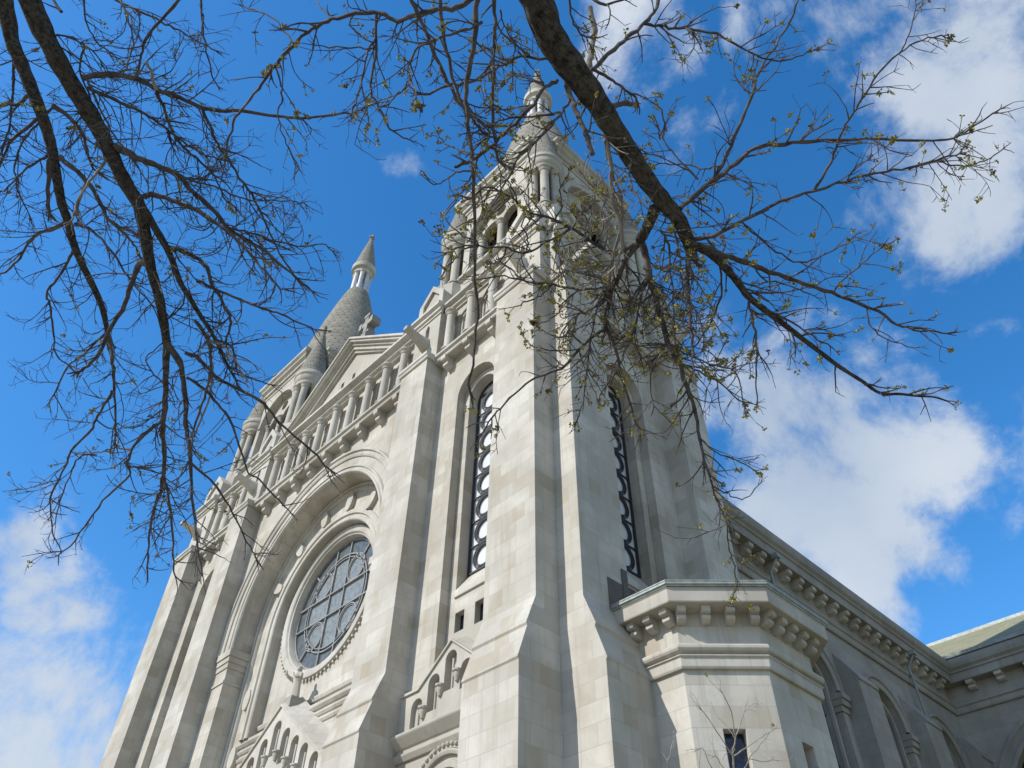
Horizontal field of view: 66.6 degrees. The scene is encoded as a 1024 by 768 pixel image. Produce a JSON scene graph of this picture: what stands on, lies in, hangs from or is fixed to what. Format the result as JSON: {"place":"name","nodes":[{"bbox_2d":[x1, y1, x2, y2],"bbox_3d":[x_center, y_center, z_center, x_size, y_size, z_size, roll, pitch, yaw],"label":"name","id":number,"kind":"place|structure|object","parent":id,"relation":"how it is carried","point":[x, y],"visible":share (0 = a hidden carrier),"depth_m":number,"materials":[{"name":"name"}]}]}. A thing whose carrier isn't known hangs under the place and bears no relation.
{"place":"outdoors","nodes":[
{"label":"outdoors","id":0,"kind":"place"},
{"bbox_2d":[0,0,1023,767],"label":"sky","id":1,"kind":"structure","parent":0,"point":[922,519],"materials":[{"name":"blue"}]},
{"bbox_2d":[99,70,1023,767],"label":"church","id":2,"kind":"structure","parent":0,"point":[425,588],"depth_m":34.39,"materials":[{"name":"stone"}]},
{"bbox_2d":[286,666,302,696],"bbox_3d":[-9.871,13.540,35.448,0.648,1.560,0.909,35,-54,-29],"label":"statue","id":3,"kind":"object","parent":2,"relation":"on","point":[296,680],"visible":0.94,"depth_m":35.30,"materials":[{"name":"stone"}]},
{"bbox_2d":[280,523,373,682],"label":"rose window","id":4,"kind":"structure","parent":2,"relation":"in","point":[326,610],"depth_m":39.65,"materials":[{"name":"grey glass"}]},
{"bbox_2d":[467,381,492,576],"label":"lancet window","id":5,"kind":"structure","parent":2,"relation":"in","point":[480,487],"depth_m":32.74,"materials":[{"name":"glass"}]},
{"bbox_2d":[607,384,640,578],"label":"lancet window","id":6,"kind":"structure","parent":2,"relation":"in","point":[623,479],"depth_m":32.73,"materials":[{"name":"metal"}]},
{"bbox_2d":[814,649,863,767],"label":"nave window","id":7,"kind":"structure","parent":2,"relation":"in","point":[838,702],"depth_m":36.95,"materials":[{"name":"grey stone"}]},
{"bbox_2d":[863,674,921,767],"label":"nave window","id":8,"kind":"structure","parent":2,"relation":"in","point":[908,743],"depth_m":40.97,"materials":[{"name":"grey stone"}]},
{"bbox_2d":[927,713,970,767],"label":"nave window","id":9,"kind":"structure","parent":2,"relation":"in","point":[933,717],"depth_m":44.81,"materials":[{"name":"grey stone"}]},
{"bbox_2d":[999,718,1023,767],"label":"transept window","id":10,"kind":"structure","parent":2,"relation":"in","point":[1013,749],"depth_m":44.88,"materials":[{"name":"grey stone"}]},
{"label":"forecourt paving","id":11,"kind":"structure","parent":0,"visible":0},
{"bbox_2d":[0,0,376,600],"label":"tree","id":12,"kind":"object","parent":11,"relation":"on","point":[39,23],"visible":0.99,"depth_m":6.79,"materials":[{"name":"brown plant"}]},
{"bbox_2d":[219,0,1022,610],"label":"tree","id":13,"kind":"object","parent":11,"relation":"on","point":[567,62],"visible":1,"depth_m":5.31,"materials":[{"name":"brown plant"}]},
{"bbox_2d":[661,672,791,767],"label":"sapling","id":14,"kind":"object","parent":11,"relation":"on","point":[733,749],"visible":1,"depth_m":11.53,"materials":[{"name":"brown plant"}]}
]}

